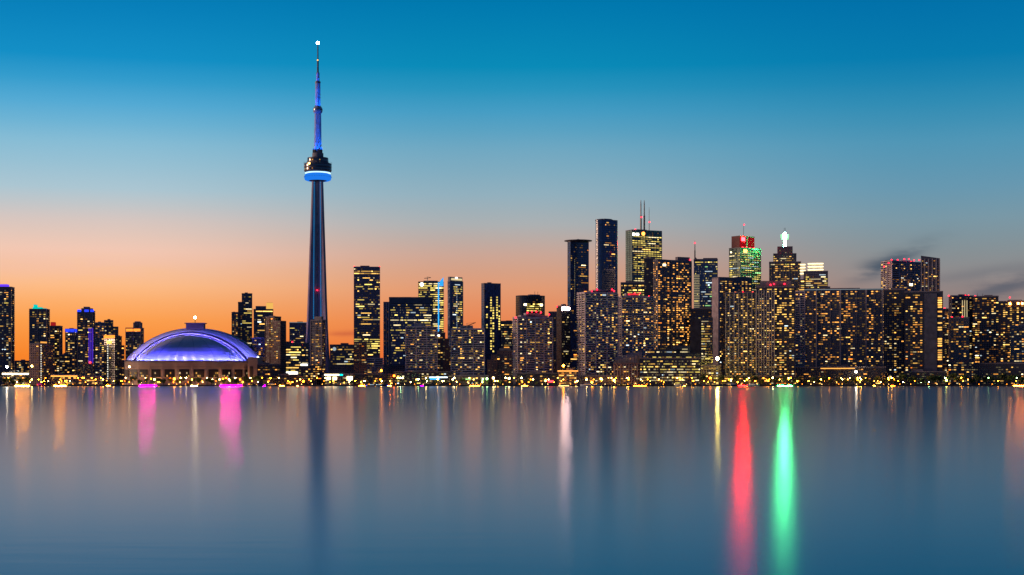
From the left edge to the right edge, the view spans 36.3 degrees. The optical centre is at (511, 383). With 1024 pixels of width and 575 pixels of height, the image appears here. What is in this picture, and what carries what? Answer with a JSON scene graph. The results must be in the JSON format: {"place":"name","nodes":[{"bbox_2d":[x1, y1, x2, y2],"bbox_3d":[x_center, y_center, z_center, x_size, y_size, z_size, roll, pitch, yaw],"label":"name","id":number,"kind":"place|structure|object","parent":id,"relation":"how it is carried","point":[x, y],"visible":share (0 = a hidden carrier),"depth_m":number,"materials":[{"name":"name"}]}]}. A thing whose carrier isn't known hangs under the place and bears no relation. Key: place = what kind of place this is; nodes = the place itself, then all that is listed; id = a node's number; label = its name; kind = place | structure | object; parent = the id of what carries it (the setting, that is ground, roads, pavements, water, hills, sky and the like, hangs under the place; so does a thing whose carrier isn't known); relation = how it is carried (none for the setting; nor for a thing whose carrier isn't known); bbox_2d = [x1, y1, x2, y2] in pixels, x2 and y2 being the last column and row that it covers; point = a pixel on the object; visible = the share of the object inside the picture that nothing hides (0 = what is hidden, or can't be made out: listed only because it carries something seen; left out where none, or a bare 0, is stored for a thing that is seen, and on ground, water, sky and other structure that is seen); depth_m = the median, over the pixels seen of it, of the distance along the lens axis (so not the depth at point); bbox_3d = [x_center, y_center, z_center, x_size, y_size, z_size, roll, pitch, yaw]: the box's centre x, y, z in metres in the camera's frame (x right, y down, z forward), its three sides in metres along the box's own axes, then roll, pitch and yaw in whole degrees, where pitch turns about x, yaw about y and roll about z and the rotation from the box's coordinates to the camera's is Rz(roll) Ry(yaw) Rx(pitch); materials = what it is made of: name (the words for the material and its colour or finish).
{"place":"outdoors","nodes":[
{"label":"outdoors","id":0,"kind":"place"},
{"bbox_2d":[0,284,14,384],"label":"condo tower","id":1,"kind":"structure","parent":0,"point":[7,325],"depth_m":2299.55,"materials":[{"name":"black glass"}]},
{"bbox_2d":[2,370,28,384],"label":"pavilion","id":2,"kind":"structure","parent":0,"point":[15,375],"depth_m":2075.51,"materials":[{"name":"concrete"}]},
{"bbox_2d":[15,360,28,384],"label":"building","id":3,"kind":"structure","parent":0,"point":[22,366],"depth_m":2424.05,"materials":[{"name":"black glass"}]},
{"bbox_2d":[29,304,49,343],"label":"condo tower","id":4,"kind":"structure","parent":0,"point":[39,324],"depth_m":2259.48,"materials":[{"name":"black glass"}]},
{"bbox_2d":[29,342,52,384],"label":"apartment block","id":5,"kind":"structure","parent":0,"point":[41,357],"depth_m":2115.31,"materials":[{"name":"concrete"}]},
{"bbox_2d":[50,322,62,373],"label":"condo tower","id":6,"kind":"structure","parent":0,"point":[56,336],"depth_m":2339.74,"materials":[{"name":"black glass"}]},
{"bbox_2d":[51,372,76,384],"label":"pavilion","id":7,"kind":"structure","parent":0,"point":[68,379],"depth_m":2074.86,"materials":[{"name":"concrete"}]},
{"bbox_2d":[60,353,71,373],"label":"building","id":8,"kind":"structure","parent":0,"point":[65,363],"depth_m":2242.51,"materials":[{"name":"concrete"}]},
{"bbox_2d":[65,328,76,373],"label":"condo tower","id":9,"kind":"structure","parent":0,"point":[70,340],"depth_m":2299.78,"materials":[{"name":"black glass"}]},
{"bbox_2d":[77,307,94,377],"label":"condo tower","id":10,"kind":"structure","parent":0,"point":[85,341],"depth_m":2199.76,"materials":[{"name":"black glass"}]},
{"bbox_2d":[78,314,93,371],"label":"dim window","id":11,"kind":"structure","parent":10,"relation":"in","point":[78,314],"depth_m":2199.54,"materials":[{"name":"glass"}]},
{"bbox_2d":[78,374,103,384],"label":"pavilion","id":12,"kind":"structure","parent":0,"point":[85,380],"depth_m":2070.25,"materials":[{"name":"concrete"}]},
{"bbox_2d":[95,322,104,384],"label":"condo tower","id":13,"kind":"structure","parent":0,"point":[99,345],"depth_m":2311.10,"materials":[{"name":"black glass"}]},
{"bbox_2d":[104,333,119,384],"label":"condo tower","id":14,"kind":"structure","parent":0,"point":[111,357],"depth_m":2125.27,"materials":[{"name":"concrete"}]},
{"bbox_2d":[120,336,123,384],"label":"apartment block","id":15,"kind":"structure","parent":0,"point":[121,362],"depth_m":2191.50,"materials":[{"name":"concrete"}]},
{"bbox_2d":[125,321,143,359],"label":"condo tower","id":16,"kind":"structure","parent":0,"point":[134,337],"depth_m":2620.41,"materials":[{"name":"black glass"}]},
{"bbox_2d":[231,312,238,337],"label":"condo tower","id":17,"kind":"structure","parent":0,"point":[235,323],"depth_m":2901.25,"materials":[{"name":"black glass"}]},
{"bbox_2d":[253,303,272,337],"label":"office tower","id":18,"kind":"structure","parent":0,"point":[261,313],"depth_m":2802.28,"materials":[{"name":"glass"}]},
{"bbox_2d":[257,363,280,384],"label":"waterfront block","id":19,"kind":"structure","parent":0,"point":[266,372],"depth_m":2142.48,"materials":[{"name":"concrete"}]},
{"bbox_2d":[265,316,285,373],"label":"apartment block","id":20,"kind":"structure","parent":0,"point":[275,339],"depth_m":2260.30,"materials":[{"name":"concrete"}]},
{"bbox_2d":[279,373,301,384],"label":"waterfront block","id":21,"kind":"structure","parent":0,"point":[291,379],"depth_m":2092.24,"materials":[{"name":"concrete"}]},
{"bbox_2d":[286,341,300,373],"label":"office block","id":22,"kind":"structure","parent":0,"point":[293,358],"depth_m":2302.86,"materials":[{"name":"glass"}]},
{"bbox_2d":[289,321,306,342],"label":"office tower","id":23,"kind":"structure","parent":0,"point":[297,331],"depth_m":2902.11,"materials":[{"name":"glass"}]},
{"bbox_2d":[300,363,315,384],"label":"waterfront block","id":24,"kind":"structure","parent":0,"point":[308,372],"depth_m":2106.42,"materials":[{"name":"concrete"}]},
{"bbox_2d":[304,41,331,372],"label":"needle tower","id":25,"kind":"structure","parent":0,"point":[317,167],"depth_m":2523.32,"materials":[{"name":"concrete"}]},
{"bbox_2d":[354,266,379,357],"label":"office tower","id":26,"kind":"structure","parent":0,"point":[367,303],"depth_m":2702.47,"materials":[{"name":"glass"}]},
{"bbox_2d":[354,269,379,350],"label":"dim window","id":27,"kind":"structure","parent":26,"relation":"in","point":[361,269],"depth_m":2702.18,"materials":[{"name":"glass"}]},
{"bbox_2d":[330,364,405,384],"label":"hall","id":28,"kind":"structure","parent":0,"point":[349,369],"depth_m":2303.85,"materials":[{"name":"concrete"}]},
{"bbox_2d":[354,372,393,384],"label":"waterfront block","id":29,"kind":"structure","parent":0,"point":[369,378],"depth_m":2102.59,"materials":[{"name":"concrete"}]},
{"bbox_2d":[367,356,383,373],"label":"apartment block","id":30,"kind":"structure","parent":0,"point":[375,364],"depth_m":2250.89,"materials":[{"name":"black glass"}]},
{"bbox_2d":[383,302,388,364],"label":"condo tower","id":31,"kind":"structure","parent":0,"point":[386,333],"depth_m":2649.86,"materials":[{"name":"concrete"}]},
{"bbox_2d":[389,297,432,364],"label":"office tower","id":32,"kind":"structure","parent":0,"point":[406,311],"depth_m":2351.39,"materials":[{"name":"glass"}]},
{"bbox_2d":[405,323,437,370],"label":"condo tower","id":33,"kind":"structure","parent":0,"point":[421,345],"depth_m":2126.20,"materials":[{"name":"grey glass"}]},
{"bbox_2d":[393,370,451,384],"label":"waterfront block","id":34,"kind":"structure","parent":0,"point":[407,377],"depth_m":2100.73,"materials":[{"name":"concrete"}]},
{"bbox_2d":[418,277,443,331],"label":"office tower","id":35,"kind":"structure","parent":0,"point":[433,289],"depth_m":2801.77,"materials":[{"name":"glass"}]},
{"bbox_2d":[437,331,450,370],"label":"apartment block","id":36,"kind":"structure","parent":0,"point":[443,357],"depth_m":2240.14,"materials":[{"name":"concrete"}]},
{"bbox_2d":[448,277,462,346],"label":"office tower","id":37,"kind":"structure","parent":0,"point":[455,302],"depth_m":2767.07,"materials":[{"name":"glass"}]},
{"bbox_2d":[450,322,484,374],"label":"condo tower","id":38,"kind":"structure","parent":0,"point":[467,348],"depth_m":2135.47,"materials":[{"name":"grey glass"}]},
{"bbox_2d":[452,373,488,384],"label":"waterfront block","id":39,"kind":"structure","parent":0,"point":[467,377],"depth_m":2095.92,"materials":[{"name":"concrete"}]},
{"bbox_2d":[481,282,500,374],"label":"office tower","id":40,"kind":"structure","parent":0,"point":[491,308],"depth_m":2506.02,"materials":[{"name":"glass"}]},
{"bbox_2d":[487,348,512,384],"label":"apartment block","id":41,"kind":"structure","parent":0,"point":[499,365],"depth_m":2220.05,"materials":[{"name":"concrete"}]},
{"bbox_2d":[0,385,1012,385],"bbox_3d":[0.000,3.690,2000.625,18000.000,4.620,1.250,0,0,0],"label":"quay edge","id":42,"kind":"object","parent":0,"point":[533,385],"visible":0.25,"depth_m":2000.00,"materials":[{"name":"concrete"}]},
{"bbox_2d":[501,320,512,349],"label":"office block","id":43,"kind":"structure","parent":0,"point":[506,334],"depth_m":2510.05,"materials":[{"name":"glass"}]},
{"bbox_2d":[0,386,1023,574],"bbox_3d":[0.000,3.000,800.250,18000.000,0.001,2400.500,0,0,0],"label":"water","id":44,"kind":"structure","parent":0,"point":[511,480],"depth_m":48.46,"materials":[{"name":"blue liquid"}]},
{"bbox_2d":[702,382,723,385],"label":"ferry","id":45,"kind":"object","parent":44,"relation":"on","point":[711,384],"visible":0.82,"depth_m":1989.55,"materials":[{"name":"metal"}]},
{"bbox_2d":[0,0,1023,360],"label":"sky","id":46,"kind":"structure","parent":0,"point":[154,153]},
{"bbox_2d":[516,294,544,316],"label":"office tower","id":47,"kind":"structure","parent":0,"point":[529,303],"depth_m":2558.79,"materials":[{"name":"glass"}]},
{"bbox_2d":[512,311,552,384],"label":"condo tower","id":48,"kind":"structure","parent":0,"point":[532,341],"depth_m":2144.70,"materials":[{"name":"grey glass"}]},
{"bbox_2d":[517,371,557,384],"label":"pier shed","id":49,"kind":"structure","parent":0,"point":[539,377],"depth_m":2079.90,"materials":[{"name":"concrete"}]},
{"bbox_2d":[549,311,556,372],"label":"condo tower","id":50,"kind":"structure","parent":0,"point":[553,314],"depth_m":2379.76,"materials":[{"name":"black glass"}]},
{"bbox_2d":[556,304,569,372],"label":"office tower","id":51,"kind":"structure","parent":0,"point":[563,333],"depth_m":2304.04,"materials":[{"name":"concrete"}]},
{"bbox_2d":[564,239,591,369],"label":"condo tower","id":52,"kind":"structure","parent":0,"point":[577,265],"depth_m":2705.77,"materials":[{"name":"glass"}]},
{"bbox_2d":[579,373,612,384],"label":"waterfront block","id":53,"kind":"structure","parent":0,"point":[590,377],"depth_m":2088.96,"materials":[{"name":"concrete"}]},
{"bbox_2d":[577,289,618,384],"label":"condo tower","id":54,"kind":"structure","parent":0,"point":[597,332],"depth_m":2145.50,"materials":[{"name":"grey glass"}]},
{"bbox_2d":[595,219,617,292],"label":"condo tower","id":55,"kind":"structure","parent":0,"point":[606,254],"depth_m":2658.74,"materials":[{"name":"glass"}]},
{"bbox_2d":[621,281,644,295],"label":"office block","id":56,"kind":"structure","parent":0,"point":[632,287],"depth_m":2418.63,"materials":[{"name":"concrete"}]},
{"bbox_2d":[618,293,653,360],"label":"condo tower","id":57,"kind":"structure","parent":0,"point":[636,322],"depth_m":2187.66,"materials":[{"name":"grey glass"}]},
{"bbox_2d":[622,298,652,351],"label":"dim window","id":58,"kind":"structure","parent":57,"relation":"in","point":[622,298],"depth_m":2186.69,"materials":[{"name":"glass"}]},
{"bbox_2d":[626,200,661,281],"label":"bank tower","id":59,"kind":"structure","parent":0,"point":[642,244],"depth_m":2910.72,"materials":[{"name":"glass"}]},
{"bbox_2d":[632,236,660,278],"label":"small window","id":60,"kind":"structure","parent":59,"relation":"in","point":[634,236],"depth_m":2908.23,"materials":[{"name":"yellow glass"}]},
{"bbox_2d":[644,257,654,295],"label":"office tower","id":61,"kind":"structure","parent":0,"point":[648,271],"depth_m":2499.39,"materials":[{"name":"concrete"}]},
{"bbox_2d":[653,257,691,348],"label":"condo tower","id":62,"kind":"structure","parent":0,"point":[672,287],"depth_m":2263.10,"materials":[{"name":"brown glass"}]},
{"bbox_2d":[656,263,690,348],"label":"dim window","id":63,"kind":"structure","parent":62,"relation":"in","point":[680,263],"depth_m":2263.28,"materials":[{"name":"glass"}]},
{"bbox_2d":[656,262,690,346],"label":"small window","id":64,"kind":"structure","parent":62,"relation":"in","point":[658,262],"depth_m":2267.70,"materials":[{"name":"yellow glass"}]},
{"bbox_2d":[690,316,712,364],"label":"office block","id":65,"kind":"structure","parent":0,"point":[701,335],"depth_m":2267.80,"materials":[{"name":"concrete"}]},
{"bbox_2d":[692,307,711,316],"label":"office block","id":66,"kind":"structure","parent":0,"point":[703,311],"depth_m":2398.02,"materials":[{"name":"concrete"}]},
{"bbox_2d":[693,242,717,307],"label":"office tower","id":67,"kind":"structure","parent":0,"point":[705,271],"depth_m":2598.14,"materials":[{"name":"glass"}]},
{"bbox_2d":[701,373,710,384],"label":"waterfront block","id":68,"kind":"structure","parent":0,"point":[708,375],"depth_m":2107.53,"materials":[{"name":"concrete"}]},
{"bbox_2d":[712,277,751,375],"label":"condo tower","id":69,"kind":"structure","parent":0,"point":[721,286],"depth_m":2333.91,"materials":[{"name":"grey glass"}]},
{"bbox_2d":[725,291,755,375],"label":"condo tower","id":70,"kind":"structure","parent":0,"point":[740,333],"depth_m":2146.93,"materials":[{"name":"concrete"}]},
{"bbox_2d":[729,224,760,291],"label":"bank tower","id":71,"kind":"structure","parent":0,"point":[744,257],"depth_m":2915.28,"materials":[{"name":"green glass"}]},
{"bbox_2d":[722,375,795,384],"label":"waterfront block","id":72,"kind":"structure","parent":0,"point":[766,382],"depth_m":2088.25,"materials":[{"name":"concrete"}]},
{"bbox_2d":[756,281,795,375],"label":"condo tower","id":73,"kind":"structure","parent":0,"point":[775,327],"depth_m":2120.69,"materials":[{"name":"concrete"}]},
{"bbox_2d":[757,289,793,330],"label":"small window","id":74,"kind":"structure","parent":73,"relation":"in","point":[760,289],"depth_m":2119.41,"materials":[{"name":"yellow glass"}]},
{"bbox_2d":[769,230,800,290],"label":"setback tower","id":75,"kind":"structure","parent":0,"point":[784,265],"depth_m":2896.90,"materials":[{"name":"stone"}]},
{"bbox_2d":[795,290,805,375],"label":"condo tower","id":76,"kind":"structure","parent":0,"point":[800,324],"depth_m":2188.40,"materials":[{"name":"blue glass"}]},
{"bbox_2d":[799,263,829,290],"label":"office tower","id":77,"kind":"structure","parent":0,"point":[815,276],"depth_m":2847.73,"materials":[{"name":"glass"}]},
{"bbox_2d":[796,365,885,384],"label":"terraced hall","id":78,"kind":"structure","parent":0,"point":[843,372],"depth_m":2119.86,"materials":[{"name":"concrete"}]},
{"bbox_2d":[804,288,882,366],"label":"condo slab","id":79,"kind":"structure","parent":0,"point":[844,326],"depth_m":2229.38,"materials":[{"name":"brown glass"}]},
{"bbox_2d":[805,291,881,339],"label":"small window","id":80,"kind":"structure","parent":79,"relation":"in","point":[826,291],"depth_m":2229.82,"materials":[{"name":"yellow glass"}]},
{"bbox_2d":[883,288,904,384],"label":"condo tower","id":81,"kind":"structure","parent":0,"point":[893,331],"depth_m":2211.79,"materials":[{"name":"concrete"}]},
{"bbox_2d":[885,293,902,361],"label":"dim window","id":82,"kind":"structure","parent":81,"relation":"in","point":[897,293],"depth_m":2211.93,"materials":[{"name":"glass"}]},
{"bbox_2d":[880,258,920,290],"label":"condo tower","id":83,"kind":"structure","parent":0,"point":[903,274],"depth_m":2533.78,"materials":[{"name":"black glass"}]},
{"bbox_2d":[904,291,942,370],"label":"condo tower","id":84,"kind":"structure","parent":0,"point":[923,330],"depth_m":2133.84,"materials":[{"name":"concrete"}]},
{"bbox_2d":[903,369,945,384],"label":"waterfront block","id":85,"kind":"structure","parent":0,"point":[919,374],"depth_m":2113.87,"materials":[{"name":"concrete"}]},
{"bbox_2d":[921,256,939,290],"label":"condo tower","id":86,"kind":"structure","parent":0,"point":[930,273],"depth_m":2496.21,"materials":[{"name":"concrete"}]},
{"bbox_2d":[943,308,948,384],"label":"condo tower","id":87,"kind":"structure","parent":0,"point":[945,337],"depth_m":2598.36,"materials":[{"name":"black glass"}]},
{"bbox_2d":[950,316,968,358],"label":"apartment block","id":88,"kind":"structure","parent":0,"point":[959,333],"depth_m":2176.72,"materials":[{"name":"concrete"}]},
{"bbox_2d":[948,294,973,358],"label":"condo tower","id":89,"kind":"structure","parent":0,"point":[960,305],"depth_m":2333.64,"materials":[{"name":"black glass"}]},
{"bbox_2d":[948,357,974,384],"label":"waterfront block","id":90,"kind":"structure","parent":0,"point":[958,366],"depth_m":2145.38,"materials":[{"name":"concrete"}]},
{"bbox_2d":[973,293,998,362],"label":"condo tower","id":91,"kind":"structure","parent":0,"point":[985,328],"depth_m":2294.82,"materials":[{"name":"concrete"}]},
{"bbox_2d":[973,362,1023,384],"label":"terraced hall","id":92,"kind":"structure","parent":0,"point":[981,370],"depth_m":2130.93,"materials":[{"name":"concrete"}]},
{"bbox_2d":[999,297,1023,361],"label":"condo tower","id":93,"kind":"structure","parent":0,"point":[1011,312],"depth_m":2395.92,"materials":[{"name":"concrete"}]},
{"bbox_2d":[1010,324,1023,362],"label":"apartment block","id":94,"kind":"structure","parent":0,"point":[1017,343],"depth_m":2177.18,"materials":[{"name":"glass"}]},
{"label":"ground","id":95,"kind":"structure","parent":0,"visible":0},
{"bbox_2d":[104,319,117,334],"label":"condo tower","id":96,"kind":"structure","parent":95,"relation":"on","point":[110,328],"depth_m":2401.99,"materials":[{"name":"black glass"}]},
{"bbox_2d":[124,316,264,384],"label":"domed stadium","id":97,"kind":"object","parent":95,"relation":"on","point":[190,351],"visible":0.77,"depth_m":2418.26,"materials":[{"name":"metal"}]},
{"bbox_2d":[238,302,241,338],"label":"office tower","id":98,"kind":"structure","parent":95,"relation":"on","point":[240,317],"depth_m":2930.80,"materials":[{"name":"glass"}]},
{"bbox_2d":[242,292,251,345],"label":"office tower","id":99,"kind":"structure","parent":95,"relation":"on","point":[247,317],"depth_m":2951.82,"materials":[{"name":"glass"}]},
{"bbox_2d":[252,336,264,361],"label":"apartment block","id":100,"kind":"structure","parent":95,"relation":"on","point":[258,344],"depth_m":2502.16,"materials":[{"name":"glass"}]},
{"bbox_2d":[301,343,308,364],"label":"office block","id":101,"kind":"structure","parent":95,"relation":"on","point":[304,352],"depth_m":2330.70,"materials":[{"name":"glass"}]},
{"bbox_2d":[310,316,325,384],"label":"condo tower","id":102,"kind":"structure","parent":95,"relation":"on","point":[318,342],"depth_m":2123.76,"materials":[{"name":"grey glass"}]},
{"bbox_2d":[324,373,352,384],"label":"arcade","id":103,"kind":"object","parent":95,"relation":"on","point":[333,377],"visible":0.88,"depth_m":2086.88,"materials":[{"name":"concrete"}]},
{"bbox_2d":[330,343,353,364],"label":"office building","id":104,"kind":"structure","parent":95,"relation":"on","point":[342,354],"depth_m":2462.15,"materials":[{"name":"concrete"}]},
{"bbox_2d":[354,340,366,384],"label":"apartment block","id":105,"kind":"structure","parent":95,"relation":"on","point":[360,356],"depth_m":2110.77,"materials":[{"name":"concrete"}]},
{"bbox_2d":[558,368,577,384],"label":"terminal","id":106,"kind":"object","parent":95,"relation":"on","point":[569,376],"visible":0.99,"depth_m":2084.54,"materials":[{"name":"concrete"}]},
{"bbox_2d":[613,352,641,384],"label":"building","id":107,"kind":"structure","parent":95,"relation":"on","point":[625,368],"depth_m":2083.91,"materials":[{"name":"concrete"}]},
{"bbox_2d":[639,345,700,384],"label":"waterfront office","id":108,"kind":"structure","parent":95,"relation":"on","point":[675,364],"depth_m":2069.66,"materials":[{"name":"glass"}]},
{"bbox_2d":[701,363,720,383],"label":"terminal","id":109,"kind":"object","parent":95,"relation":"on","point":[714,371],"visible":0.47,"depth_m":2137.94,"materials":[{"name":"concrete"}]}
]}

